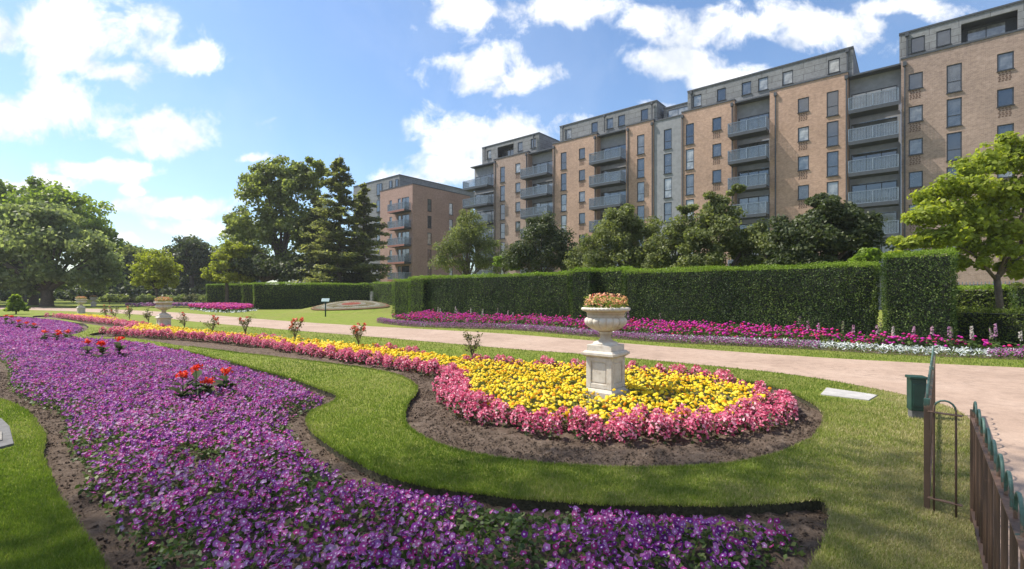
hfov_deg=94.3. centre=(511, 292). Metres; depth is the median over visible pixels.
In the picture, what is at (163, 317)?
stone pedestal urn
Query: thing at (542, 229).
tree
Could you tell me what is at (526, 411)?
begonia plant
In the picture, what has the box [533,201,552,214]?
window
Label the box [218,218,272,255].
tree
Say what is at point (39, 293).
wood bush
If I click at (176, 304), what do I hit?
pink flowers
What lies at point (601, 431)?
begonia plant
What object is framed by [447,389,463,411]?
begonia plant
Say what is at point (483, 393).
begonia plant
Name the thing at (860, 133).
window
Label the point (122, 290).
wood bush
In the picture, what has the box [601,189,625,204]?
window
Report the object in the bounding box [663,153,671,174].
window
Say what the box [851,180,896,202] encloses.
window
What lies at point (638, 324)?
magenta flowers
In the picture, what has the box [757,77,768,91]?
window
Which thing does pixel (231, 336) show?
begonia plant
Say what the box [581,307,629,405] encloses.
stone pedestal urn
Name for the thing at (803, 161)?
window
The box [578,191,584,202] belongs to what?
window
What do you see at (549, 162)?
window
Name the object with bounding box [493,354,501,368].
begonia plant
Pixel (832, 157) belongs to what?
window
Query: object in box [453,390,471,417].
begonia plant
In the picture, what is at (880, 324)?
flower spike
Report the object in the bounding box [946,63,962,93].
window
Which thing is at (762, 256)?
hedge tree
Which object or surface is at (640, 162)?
window
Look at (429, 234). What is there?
window
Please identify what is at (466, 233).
tree
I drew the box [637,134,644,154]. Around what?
window
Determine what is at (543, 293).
clipped hedge
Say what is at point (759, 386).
begonia plant
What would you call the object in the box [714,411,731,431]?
begonia plant
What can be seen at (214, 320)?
rose bush
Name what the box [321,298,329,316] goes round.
information sign
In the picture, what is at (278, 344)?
begonia plant
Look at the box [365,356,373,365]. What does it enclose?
begonia plant
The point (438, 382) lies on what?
begonia plant
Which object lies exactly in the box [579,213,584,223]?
window
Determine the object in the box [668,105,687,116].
window
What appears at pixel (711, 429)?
begonia plant
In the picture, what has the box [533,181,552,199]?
window
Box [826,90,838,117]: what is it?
window
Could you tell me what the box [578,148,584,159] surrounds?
window
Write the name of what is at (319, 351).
begonia plant
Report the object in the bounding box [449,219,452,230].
window
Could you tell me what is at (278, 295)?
clipped hedge
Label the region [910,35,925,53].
window
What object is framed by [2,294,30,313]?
young shrub
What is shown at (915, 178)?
window
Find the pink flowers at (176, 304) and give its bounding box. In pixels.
[125,302,201,306]
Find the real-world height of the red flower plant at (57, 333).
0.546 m
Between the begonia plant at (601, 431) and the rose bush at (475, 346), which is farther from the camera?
the rose bush at (475, 346)
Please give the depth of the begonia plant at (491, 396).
6.43 m
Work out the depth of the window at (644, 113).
58.89 m
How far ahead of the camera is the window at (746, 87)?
51.29 m
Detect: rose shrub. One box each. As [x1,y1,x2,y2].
[98,293,120,304]
[114,294,129,303]
[123,294,138,301]
[135,294,151,302]
[145,294,160,301]
[165,294,181,301]
[182,294,199,301]
[198,294,206,300]
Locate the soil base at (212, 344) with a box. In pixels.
[42,317,278,348]
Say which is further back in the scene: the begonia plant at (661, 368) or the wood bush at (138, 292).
the wood bush at (138, 292)
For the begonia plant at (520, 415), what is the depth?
5.71 m
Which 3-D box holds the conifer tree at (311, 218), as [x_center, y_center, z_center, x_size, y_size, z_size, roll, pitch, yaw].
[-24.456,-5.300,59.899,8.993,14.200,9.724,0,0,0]
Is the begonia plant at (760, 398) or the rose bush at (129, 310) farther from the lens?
the rose bush at (129, 310)
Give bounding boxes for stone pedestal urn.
[75,299,87,312]
[89,297,97,306]
[153,302,173,325]
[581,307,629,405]
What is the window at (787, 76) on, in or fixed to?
in the apartment building
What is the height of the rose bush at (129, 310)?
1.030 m
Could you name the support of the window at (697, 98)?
in the apartment building
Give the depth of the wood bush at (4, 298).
76.22 m
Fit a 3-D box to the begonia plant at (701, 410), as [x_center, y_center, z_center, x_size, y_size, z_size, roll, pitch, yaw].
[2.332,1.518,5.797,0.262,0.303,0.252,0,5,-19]
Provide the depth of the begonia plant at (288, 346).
13.13 m
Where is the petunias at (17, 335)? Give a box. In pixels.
[0,316,792,568]
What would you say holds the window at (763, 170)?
in the apartment building
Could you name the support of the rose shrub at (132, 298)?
on the ground at (546, 503)
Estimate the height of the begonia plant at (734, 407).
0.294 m
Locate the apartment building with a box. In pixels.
[463,0,1023,309]
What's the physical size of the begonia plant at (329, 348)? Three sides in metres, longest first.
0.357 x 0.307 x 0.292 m
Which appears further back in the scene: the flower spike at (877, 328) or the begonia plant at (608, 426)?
the flower spike at (877, 328)
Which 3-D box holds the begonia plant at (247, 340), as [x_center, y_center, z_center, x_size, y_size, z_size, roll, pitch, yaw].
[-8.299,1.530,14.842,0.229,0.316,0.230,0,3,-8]
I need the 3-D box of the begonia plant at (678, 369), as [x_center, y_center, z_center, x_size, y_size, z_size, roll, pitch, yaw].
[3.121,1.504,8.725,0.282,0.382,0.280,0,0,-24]
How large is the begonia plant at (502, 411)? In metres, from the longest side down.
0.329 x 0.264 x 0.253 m
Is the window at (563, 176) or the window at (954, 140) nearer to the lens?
the window at (954, 140)
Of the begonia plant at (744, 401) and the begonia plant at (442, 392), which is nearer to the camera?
the begonia plant at (744, 401)
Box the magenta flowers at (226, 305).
[187,302,253,309]
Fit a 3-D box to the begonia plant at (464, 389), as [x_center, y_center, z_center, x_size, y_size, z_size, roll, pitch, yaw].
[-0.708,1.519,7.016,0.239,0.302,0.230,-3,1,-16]
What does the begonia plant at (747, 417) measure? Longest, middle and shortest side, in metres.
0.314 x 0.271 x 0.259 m
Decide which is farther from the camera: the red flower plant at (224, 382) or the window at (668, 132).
the window at (668, 132)
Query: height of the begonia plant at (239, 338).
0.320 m
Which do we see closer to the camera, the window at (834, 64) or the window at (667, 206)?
the window at (834, 64)
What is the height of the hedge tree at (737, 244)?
7.283 m
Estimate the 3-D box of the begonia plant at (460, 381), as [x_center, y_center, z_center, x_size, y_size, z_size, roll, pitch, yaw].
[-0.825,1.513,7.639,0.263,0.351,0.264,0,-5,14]
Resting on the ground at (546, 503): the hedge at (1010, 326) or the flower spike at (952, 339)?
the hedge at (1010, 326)
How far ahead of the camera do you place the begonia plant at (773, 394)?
7.06 m
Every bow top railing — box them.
[923,346,935,509]
[927,400,962,517]
[970,401,1023,568]
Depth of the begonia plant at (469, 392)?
6.81 m
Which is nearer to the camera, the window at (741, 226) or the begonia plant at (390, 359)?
the begonia plant at (390, 359)
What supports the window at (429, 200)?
in the apartment block
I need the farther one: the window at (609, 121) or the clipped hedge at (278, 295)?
the window at (609, 121)
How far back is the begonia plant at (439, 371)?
9.23 m
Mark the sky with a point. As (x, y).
(155, 110)
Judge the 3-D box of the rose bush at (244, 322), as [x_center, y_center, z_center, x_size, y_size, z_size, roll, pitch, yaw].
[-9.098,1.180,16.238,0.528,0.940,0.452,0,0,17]
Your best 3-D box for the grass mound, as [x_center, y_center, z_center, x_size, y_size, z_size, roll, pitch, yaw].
[-13.341,1.183,39.000,10.770,0.873,9.175,0,0,-21]
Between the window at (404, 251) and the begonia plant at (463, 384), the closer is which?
the begonia plant at (463, 384)
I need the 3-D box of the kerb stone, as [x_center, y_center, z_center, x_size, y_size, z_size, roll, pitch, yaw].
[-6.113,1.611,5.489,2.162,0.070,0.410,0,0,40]
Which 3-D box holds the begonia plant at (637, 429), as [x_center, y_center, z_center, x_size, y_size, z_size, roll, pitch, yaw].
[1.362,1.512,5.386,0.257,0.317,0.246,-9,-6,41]
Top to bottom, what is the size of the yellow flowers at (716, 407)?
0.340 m
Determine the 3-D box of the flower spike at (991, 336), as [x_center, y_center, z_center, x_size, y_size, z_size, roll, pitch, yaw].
[12.275,1.238,12.083,0.251,0.705,0.214,0,0,40]
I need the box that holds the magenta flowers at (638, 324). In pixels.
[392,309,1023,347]
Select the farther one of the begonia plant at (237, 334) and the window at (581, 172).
the window at (581, 172)
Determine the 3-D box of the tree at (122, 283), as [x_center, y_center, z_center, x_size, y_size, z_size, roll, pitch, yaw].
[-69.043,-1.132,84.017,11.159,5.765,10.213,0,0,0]
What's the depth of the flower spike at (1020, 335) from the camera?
11.73 m
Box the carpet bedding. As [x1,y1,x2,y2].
[311,300,389,310]
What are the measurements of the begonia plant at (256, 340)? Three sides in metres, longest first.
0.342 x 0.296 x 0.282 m
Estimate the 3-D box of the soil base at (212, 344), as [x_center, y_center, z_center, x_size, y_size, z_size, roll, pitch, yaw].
[-14.839,1.720,18.986,45.689,0.001,6.135,0,0,36]
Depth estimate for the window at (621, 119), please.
60.91 m
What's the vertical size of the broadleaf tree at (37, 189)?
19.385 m
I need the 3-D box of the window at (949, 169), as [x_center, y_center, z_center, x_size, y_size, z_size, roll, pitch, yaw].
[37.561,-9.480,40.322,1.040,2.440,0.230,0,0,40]
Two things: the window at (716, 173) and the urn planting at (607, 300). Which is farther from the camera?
the window at (716, 173)
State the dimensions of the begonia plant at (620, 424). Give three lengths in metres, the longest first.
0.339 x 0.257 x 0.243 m
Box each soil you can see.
[0,357,828,568]
[378,320,1021,359]
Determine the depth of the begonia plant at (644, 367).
9.24 m
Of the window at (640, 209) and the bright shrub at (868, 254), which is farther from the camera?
the window at (640, 209)
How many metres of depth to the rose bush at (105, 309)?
28.77 m
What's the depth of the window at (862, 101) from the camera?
44.71 m
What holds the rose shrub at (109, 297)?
on the ground at (546, 503)
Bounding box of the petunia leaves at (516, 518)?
[0,323,805,568]
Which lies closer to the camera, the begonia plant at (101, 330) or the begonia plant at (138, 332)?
the begonia plant at (138, 332)
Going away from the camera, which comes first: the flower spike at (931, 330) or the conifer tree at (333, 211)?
the flower spike at (931, 330)
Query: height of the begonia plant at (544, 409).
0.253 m
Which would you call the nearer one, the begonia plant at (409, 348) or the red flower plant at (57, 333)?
the begonia plant at (409, 348)
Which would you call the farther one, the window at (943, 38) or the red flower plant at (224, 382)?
the window at (943, 38)
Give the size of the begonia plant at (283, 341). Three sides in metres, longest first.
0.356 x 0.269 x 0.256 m
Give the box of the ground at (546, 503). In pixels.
[0,299,1023,568]
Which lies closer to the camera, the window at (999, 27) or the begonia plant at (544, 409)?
the begonia plant at (544, 409)
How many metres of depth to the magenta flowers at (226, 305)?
42.53 m
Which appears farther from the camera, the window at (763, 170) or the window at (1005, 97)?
the window at (763, 170)
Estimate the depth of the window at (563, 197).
65.69 m
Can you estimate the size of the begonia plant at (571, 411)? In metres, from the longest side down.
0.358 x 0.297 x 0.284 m
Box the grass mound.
[282,305,394,313]
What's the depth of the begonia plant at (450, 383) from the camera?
7.33 m
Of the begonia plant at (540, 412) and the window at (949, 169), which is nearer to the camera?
the begonia plant at (540, 412)
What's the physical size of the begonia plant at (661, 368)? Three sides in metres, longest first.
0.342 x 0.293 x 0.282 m
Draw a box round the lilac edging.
[377,317,1023,359]
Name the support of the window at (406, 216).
in the apartment block
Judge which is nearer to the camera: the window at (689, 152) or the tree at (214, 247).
the window at (689, 152)
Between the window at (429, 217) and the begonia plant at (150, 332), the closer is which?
the begonia plant at (150, 332)
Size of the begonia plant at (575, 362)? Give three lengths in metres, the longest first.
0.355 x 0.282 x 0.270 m
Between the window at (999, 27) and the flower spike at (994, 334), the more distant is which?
the window at (999, 27)
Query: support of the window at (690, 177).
in the apartment building
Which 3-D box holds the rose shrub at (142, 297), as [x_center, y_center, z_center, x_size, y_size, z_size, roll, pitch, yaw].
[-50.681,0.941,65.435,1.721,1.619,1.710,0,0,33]
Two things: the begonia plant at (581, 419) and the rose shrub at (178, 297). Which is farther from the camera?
the rose shrub at (178, 297)
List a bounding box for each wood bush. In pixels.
[0,288,10,301]
[0,288,28,299]
[38,289,58,300]
[53,288,91,301]
[76,288,119,301]
[106,287,140,301]
[131,288,164,300]
[158,287,191,299]
[188,285,206,301]
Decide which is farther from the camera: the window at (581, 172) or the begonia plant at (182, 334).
the window at (581, 172)
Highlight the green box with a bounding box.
[905,374,927,418]
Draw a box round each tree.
[0,175,125,302]
[0,199,127,306]
[1,262,38,304]
[72,247,136,301]
[80,273,132,301]
[84,240,143,301]
[108,278,195,301]
[126,247,183,304]
[159,234,220,301]
[179,272,242,289]
[200,240,254,302]
[209,243,223,251]
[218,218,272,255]
[220,155,336,281]
[228,253,331,283]
[281,196,337,282]
[290,157,387,290]
[334,182,392,289]
[427,208,508,277]
[500,211,580,275]
[562,233,602,271]
[578,203,665,272]
[640,203,699,271]
[669,183,773,271]
[752,232,789,266]
[761,192,894,275]
[881,131,1023,312]
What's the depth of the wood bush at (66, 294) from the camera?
75.78 m
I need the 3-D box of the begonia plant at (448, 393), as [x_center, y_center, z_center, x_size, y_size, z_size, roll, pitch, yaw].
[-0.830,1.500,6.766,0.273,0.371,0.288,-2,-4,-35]
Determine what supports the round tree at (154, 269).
on the ground at (546, 503)
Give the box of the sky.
[0,0,1018,335]
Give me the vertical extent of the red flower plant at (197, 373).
0.642 m
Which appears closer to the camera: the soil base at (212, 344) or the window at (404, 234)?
the soil base at (212, 344)
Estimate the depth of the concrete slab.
7.38 m
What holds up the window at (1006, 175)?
in the apartment building
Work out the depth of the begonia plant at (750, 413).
5.87 m
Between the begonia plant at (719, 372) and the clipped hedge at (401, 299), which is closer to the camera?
the begonia plant at (719, 372)
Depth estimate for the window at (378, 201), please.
86.35 m
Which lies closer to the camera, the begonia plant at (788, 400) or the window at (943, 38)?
the begonia plant at (788, 400)
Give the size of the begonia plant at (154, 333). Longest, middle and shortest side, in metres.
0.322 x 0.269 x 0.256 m
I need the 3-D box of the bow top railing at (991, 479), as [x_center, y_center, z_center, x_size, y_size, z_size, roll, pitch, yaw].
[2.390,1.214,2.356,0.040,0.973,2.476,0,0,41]
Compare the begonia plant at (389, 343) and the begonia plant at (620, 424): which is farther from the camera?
the begonia plant at (389, 343)
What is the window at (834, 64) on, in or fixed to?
in the apartment building
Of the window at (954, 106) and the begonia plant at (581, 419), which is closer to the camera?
the begonia plant at (581, 419)
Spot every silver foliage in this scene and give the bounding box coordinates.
[190,308,258,312]
[421,323,1019,356]
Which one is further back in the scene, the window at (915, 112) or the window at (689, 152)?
the window at (689, 152)
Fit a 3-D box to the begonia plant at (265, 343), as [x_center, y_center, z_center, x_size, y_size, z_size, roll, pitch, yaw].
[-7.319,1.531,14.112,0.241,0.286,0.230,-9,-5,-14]
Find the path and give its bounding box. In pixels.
[0,306,1023,568]
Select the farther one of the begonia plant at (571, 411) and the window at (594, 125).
the window at (594, 125)
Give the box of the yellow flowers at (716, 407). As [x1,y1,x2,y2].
[65,313,771,425]
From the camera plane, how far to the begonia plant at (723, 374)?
7.95 m
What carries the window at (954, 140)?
in the apartment building
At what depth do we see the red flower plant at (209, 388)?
6.94 m
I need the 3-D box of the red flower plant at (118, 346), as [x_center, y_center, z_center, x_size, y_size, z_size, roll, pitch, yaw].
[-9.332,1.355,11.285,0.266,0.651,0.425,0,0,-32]
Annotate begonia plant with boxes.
[98,326,107,334]
[106,328,114,335]
[111,328,118,335]
[134,330,141,337]
[146,329,152,337]
[150,330,157,337]
[158,329,165,337]
[181,331,187,339]
[189,331,197,339]
[197,331,205,340]
[216,333,224,342]
[226,333,236,343]
[233,333,242,343]
[236,336,242,344]
[243,337,249,346]
[251,338,260,347]
[262,340,269,347]
[275,342,283,351]
[278,339,287,349]
[286,343,294,352]
[296,345,304,354]
[302,344,313,355]
[309,344,318,356]
[314,348,323,356]
[324,344,331,354]
[325,346,336,358]
[328,349,335,359]
[335,349,344,360]
[339,347,348,361]
[344,350,355,362]
[353,349,364,362]
[358,350,369,364]
[363,350,373,363]
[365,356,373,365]
[371,353,382,366]
[384,342,392,349]
[384,354,394,369]
[394,357,403,370]
[399,360,409,371]
[403,345,411,352]
[410,345,419,356]
[410,357,423,372]
[417,361,429,375]
[425,359,438,376]
[429,361,439,375]
[431,375,447,393]
[435,383,446,396]
[436,364,445,376]
[436,387,448,403]
[441,369,452,384]
[444,385,462,409]
[446,369,458,381]
[446,379,460,391]
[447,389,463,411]
[449,362,458,375]
[452,371,463,379]
[453,376,466,392]
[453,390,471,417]
[458,380,472,394]
[460,386,469,392]
[463,390,475,407]
[463,400,480,423]
[468,391,487,417]
[473,390,488,415]
[477,407,494,426]
[481,355,491,366]
[481,394,497,415]
[489,398,508,420]
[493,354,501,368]
[494,402,512,427]
[497,354,508,369]
[506,356,514,364]
[510,405,527,428]
[510,405,528,425]
[514,358,524,368]
[521,412,543,437]
[530,409,546,432]
[537,407,552,426]
[539,355,549,367]
[543,412,562,439]
[545,357,557,366]
[553,406,569,429]
[566,405,588,434]
[568,407,591,439]
[569,358,580,373]
[586,414,604,435]
[587,421,605,444]
[604,420,620,441]
[609,407,628,432]
[614,415,636,446]
[622,413,641,440]
[627,360,638,376]
[629,403,650,434]
[638,365,650,376]
[644,407,666,437]
[647,414,670,444]
[653,363,666,373]
[662,412,684,442]
[666,364,679,374]
[672,402,693,434]
[676,364,688,376]
[682,415,696,436]
[683,411,708,443]
[688,364,703,383]
[694,405,712,426]
[698,369,713,382]
[699,412,719,438]
[713,368,728,388]
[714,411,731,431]
[716,414,738,436]
[719,369,735,391]
[722,404,743,425]
[732,408,754,435]
[735,396,755,423]
[738,408,755,427]
[743,397,760,410]
[750,384,766,403]
[751,402,771,423]
[752,394,766,405]
[752,409,771,432]
[755,380,767,391]
[755,387,773,406]
[757,404,782,429]
[769,390,779,402]
[773,389,791,408]
[773,393,793,416]
[773,405,789,426]
[776,395,798,424]
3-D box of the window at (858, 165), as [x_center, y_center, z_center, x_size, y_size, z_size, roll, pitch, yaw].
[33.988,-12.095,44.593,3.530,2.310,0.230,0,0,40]
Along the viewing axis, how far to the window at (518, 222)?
71.35 m
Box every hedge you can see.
[206,283,242,303]
[241,283,253,303]
[252,281,370,309]
[371,281,399,305]
[391,278,410,315]
[407,275,436,313]
[427,270,576,322]
[568,266,607,325]
[593,265,635,312]
[621,260,881,340]
[877,247,959,348]
[952,282,1013,321]
[953,305,1023,346]
[1007,282,1023,313]
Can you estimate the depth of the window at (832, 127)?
45.75 m
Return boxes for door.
[913,384,923,406]
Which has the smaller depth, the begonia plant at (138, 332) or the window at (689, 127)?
the begonia plant at (138, 332)
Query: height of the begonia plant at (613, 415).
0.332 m
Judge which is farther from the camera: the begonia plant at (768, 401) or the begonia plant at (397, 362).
the begonia plant at (397, 362)
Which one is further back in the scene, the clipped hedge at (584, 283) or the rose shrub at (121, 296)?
the rose shrub at (121, 296)
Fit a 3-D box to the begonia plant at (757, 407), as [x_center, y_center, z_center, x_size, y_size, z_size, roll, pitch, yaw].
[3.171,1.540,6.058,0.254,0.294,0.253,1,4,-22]
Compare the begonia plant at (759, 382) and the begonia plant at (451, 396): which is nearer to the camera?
the begonia plant at (451, 396)
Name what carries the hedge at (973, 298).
on the ground at (546, 503)
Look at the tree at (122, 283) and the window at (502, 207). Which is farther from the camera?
the tree at (122, 283)
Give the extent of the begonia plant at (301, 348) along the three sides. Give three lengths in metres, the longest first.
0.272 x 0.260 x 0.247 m
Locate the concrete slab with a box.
[821,388,877,400]
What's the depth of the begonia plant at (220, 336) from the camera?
15.84 m
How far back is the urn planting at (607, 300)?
7.24 m
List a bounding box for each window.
[376,183,381,195]
[377,200,379,211]
[398,249,400,260]
[398,266,400,278]
[402,197,408,208]
[402,214,408,226]
[402,231,408,243]
[402,249,408,261]
[402,266,408,278]
[428,199,430,211]
[428,216,431,228]
[428,233,430,244]
[428,250,430,261]
[449,203,452,214]
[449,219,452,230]
[475,173,493,190]
[475,191,493,206]
[475,210,493,223]
[475,266,493,274]
[479,228,493,241]
[486,150,490,159]
[500,166,504,182]
[500,185,504,201]
[500,204,504,219]
[500,223,504,238]
[500,242,504,252]
[504,147,513,155]
[515,163,519,173]
[515,182,519,192]
[516,202,519,211]
[516,221,519,230]
[517,142,522,151]
[530,138,535,148]
[533,160,552,179]
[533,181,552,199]
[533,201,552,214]
[560,152,566,170]
[561,173,566,190]
[561,194,566,211]
[561,215,566,229]
[565,128,571,139]
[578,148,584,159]
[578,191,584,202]
[579,169,584,180]
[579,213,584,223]
[591,122,597,133]
[601,144,625,165]
[601,166,625,186]
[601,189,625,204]
[606,118,612,129]
[617,114,624,126]
[636,158,644,178]
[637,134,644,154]
[637,182,643,201]
[637,205,643,219]
[641,108,647,120]
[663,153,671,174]
[663,177,671,198]
[664,128,671,149]
[664,202,671,222]
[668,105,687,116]
[685,123,693,145]
[685,148,693,170]
[685,174,693,195]
[686,199,693,219]
[693,94,701,107]
[712,117,721,131]
[712,143,721,157]
[712,169,721,183]
[717,88,725,101]
[738,112,769,139]
[738,140,768,164]
[738,167,769,188]
[738,195,768,213]
[738,223,768,231]
[741,81,751,95]
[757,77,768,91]
[782,70,792,85]
[797,97,808,113]
[797,126,808,142]
[797,155,808,171]
[797,185,808,200]
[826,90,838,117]
[826,120,838,147]
[827,58,839,74]
[827,151,838,176]
[827,181,838,195]
[851,85,897,118]
[851,117,896,147]
[851,148,896,171]
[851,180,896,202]
[855,244,893,265]
[866,211,896,233]
[908,72,923,90]
[908,105,923,123]
[908,138,923,155]
[908,171,922,188]
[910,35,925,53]
[936,28,951,47]
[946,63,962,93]
[946,97,962,127]
[946,131,961,161]
[947,167,956,178]
[966,20,1006,41]
[996,51,1014,72]
[996,87,1014,107]
[997,123,1013,138]
[997,171,1013,178]
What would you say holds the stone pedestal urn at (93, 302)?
on the ground at (546, 503)
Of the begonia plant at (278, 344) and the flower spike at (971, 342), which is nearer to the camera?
the flower spike at (971, 342)
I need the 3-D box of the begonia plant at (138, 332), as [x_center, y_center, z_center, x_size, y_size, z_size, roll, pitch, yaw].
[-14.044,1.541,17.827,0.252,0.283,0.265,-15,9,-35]
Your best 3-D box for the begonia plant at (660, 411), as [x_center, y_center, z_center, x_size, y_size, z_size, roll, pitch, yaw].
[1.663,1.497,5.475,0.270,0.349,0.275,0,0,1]
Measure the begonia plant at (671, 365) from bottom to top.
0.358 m
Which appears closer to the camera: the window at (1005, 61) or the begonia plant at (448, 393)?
the begonia plant at (448, 393)
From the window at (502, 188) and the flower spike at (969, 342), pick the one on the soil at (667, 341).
the flower spike at (969, 342)
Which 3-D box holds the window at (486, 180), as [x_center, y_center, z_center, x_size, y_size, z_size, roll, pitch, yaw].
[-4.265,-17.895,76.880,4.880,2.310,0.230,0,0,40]
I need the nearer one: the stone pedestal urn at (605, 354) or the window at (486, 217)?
the stone pedestal urn at (605, 354)
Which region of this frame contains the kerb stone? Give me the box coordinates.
[0,418,13,448]
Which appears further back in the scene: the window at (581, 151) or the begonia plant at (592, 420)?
the window at (581, 151)
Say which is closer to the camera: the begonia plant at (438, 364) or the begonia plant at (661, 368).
the begonia plant at (661, 368)
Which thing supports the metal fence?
on the ground at (546, 503)
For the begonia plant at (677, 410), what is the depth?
5.67 m
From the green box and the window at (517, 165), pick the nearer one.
the green box
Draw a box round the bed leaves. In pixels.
[188,307,253,312]
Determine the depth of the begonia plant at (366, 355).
10.96 m
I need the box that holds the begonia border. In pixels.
[44,313,128,326]
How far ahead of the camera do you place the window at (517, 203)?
71.31 m
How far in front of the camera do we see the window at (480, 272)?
76.86 m
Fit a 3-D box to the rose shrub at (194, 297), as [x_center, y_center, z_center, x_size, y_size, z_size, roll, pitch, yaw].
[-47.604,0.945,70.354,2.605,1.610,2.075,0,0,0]
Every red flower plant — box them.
[37,330,49,340]
[47,330,63,339]
[63,329,75,337]
[80,338,93,356]
[93,341,109,357]
[113,336,126,356]
[165,370,198,400]
[180,363,210,402]
[194,377,221,397]
[212,367,240,389]
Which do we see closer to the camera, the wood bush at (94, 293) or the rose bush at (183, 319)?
the rose bush at (183, 319)
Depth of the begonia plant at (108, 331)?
18.63 m
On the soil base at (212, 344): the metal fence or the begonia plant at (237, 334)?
the begonia plant at (237, 334)
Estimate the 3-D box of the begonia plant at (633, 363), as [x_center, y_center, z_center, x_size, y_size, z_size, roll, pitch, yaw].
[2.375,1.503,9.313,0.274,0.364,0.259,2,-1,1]
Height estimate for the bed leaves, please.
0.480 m
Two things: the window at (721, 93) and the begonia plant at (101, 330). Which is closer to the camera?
the begonia plant at (101, 330)
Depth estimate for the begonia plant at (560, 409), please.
5.79 m
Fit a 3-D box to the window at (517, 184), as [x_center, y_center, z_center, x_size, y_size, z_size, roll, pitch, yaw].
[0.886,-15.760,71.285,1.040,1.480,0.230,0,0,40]
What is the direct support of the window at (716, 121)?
in the apartment building
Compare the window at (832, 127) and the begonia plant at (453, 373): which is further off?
the window at (832, 127)
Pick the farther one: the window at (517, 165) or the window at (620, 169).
the window at (517, 165)
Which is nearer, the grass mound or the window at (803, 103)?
the grass mound
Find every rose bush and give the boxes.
[100,305,108,314]
[109,306,120,315]
[123,305,132,319]
[142,308,152,322]
[176,312,188,327]
[200,314,220,330]
[237,313,253,335]
[288,317,303,340]
[349,322,365,345]
[463,330,482,356]
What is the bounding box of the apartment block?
[353,174,474,300]
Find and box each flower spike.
[875,322,882,344]
[875,325,884,346]
[889,326,897,346]
[908,326,917,346]
[927,326,936,350]
[946,326,954,351]
[947,327,953,350]
[967,326,978,352]
[967,330,975,353]
[989,327,999,348]
[991,323,1002,355]
[1013,331,1022,356]
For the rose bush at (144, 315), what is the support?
on the soil base at (212, 344)
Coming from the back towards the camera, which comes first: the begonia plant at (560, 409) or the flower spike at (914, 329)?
the flower spike at (914, 329)
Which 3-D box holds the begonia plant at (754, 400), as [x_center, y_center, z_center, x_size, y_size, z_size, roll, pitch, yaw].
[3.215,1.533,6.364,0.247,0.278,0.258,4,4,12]
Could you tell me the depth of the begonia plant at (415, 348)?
11.78 m
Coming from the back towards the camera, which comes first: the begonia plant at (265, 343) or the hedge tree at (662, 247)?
the hedge tree at (662, 247)
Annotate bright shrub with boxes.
[492,254,519,273]
[847,247,881,263]
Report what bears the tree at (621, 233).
on the ground at (546, 503)
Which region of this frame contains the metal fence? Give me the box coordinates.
[958,281,1021,297]
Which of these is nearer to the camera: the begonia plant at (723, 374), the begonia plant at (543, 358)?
the begonia plant at (723, 374)
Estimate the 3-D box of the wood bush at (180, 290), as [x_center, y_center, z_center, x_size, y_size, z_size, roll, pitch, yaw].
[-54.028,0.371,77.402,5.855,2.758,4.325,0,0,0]
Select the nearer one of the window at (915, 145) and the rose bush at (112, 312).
the rose bush at (112, 312)
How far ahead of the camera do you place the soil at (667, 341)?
15.13 m
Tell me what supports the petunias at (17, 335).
on the soil at (102, 519)
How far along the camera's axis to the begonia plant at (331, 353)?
11.77 m
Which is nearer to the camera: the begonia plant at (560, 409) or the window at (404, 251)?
the begonia plant at (560, 409)
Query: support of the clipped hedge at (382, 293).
on the ground at (546, 503)
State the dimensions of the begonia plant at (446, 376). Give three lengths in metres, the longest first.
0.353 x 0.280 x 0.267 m
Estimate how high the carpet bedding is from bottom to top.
0.739 m
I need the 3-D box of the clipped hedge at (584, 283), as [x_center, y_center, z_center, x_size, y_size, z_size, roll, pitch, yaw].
[3.700,0.178,22.700,1.388,2.943,2.096,0,0,40]
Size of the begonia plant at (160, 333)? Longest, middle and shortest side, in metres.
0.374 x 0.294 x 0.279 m
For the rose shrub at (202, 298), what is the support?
on the ground at (546, 503)
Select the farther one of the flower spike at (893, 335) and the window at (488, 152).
the window at (488, 152)
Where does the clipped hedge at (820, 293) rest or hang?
on the ground at (546, 503)
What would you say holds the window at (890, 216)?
in the apartment building
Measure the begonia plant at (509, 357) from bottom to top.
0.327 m
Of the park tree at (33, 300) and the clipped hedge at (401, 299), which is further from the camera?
the park tree at (33, 300)
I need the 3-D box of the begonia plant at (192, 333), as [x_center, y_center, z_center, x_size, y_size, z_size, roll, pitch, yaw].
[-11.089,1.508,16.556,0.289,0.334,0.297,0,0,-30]
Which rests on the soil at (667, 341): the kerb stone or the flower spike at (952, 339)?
the flower spike at (952, 339)
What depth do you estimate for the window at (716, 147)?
52.65 m
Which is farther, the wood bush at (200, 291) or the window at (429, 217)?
the window at (429, 217)
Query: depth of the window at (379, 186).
86.14 m
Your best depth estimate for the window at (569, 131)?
66.06 m
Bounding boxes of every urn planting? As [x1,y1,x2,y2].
[154,297,173,301]
[583,292,628,307]

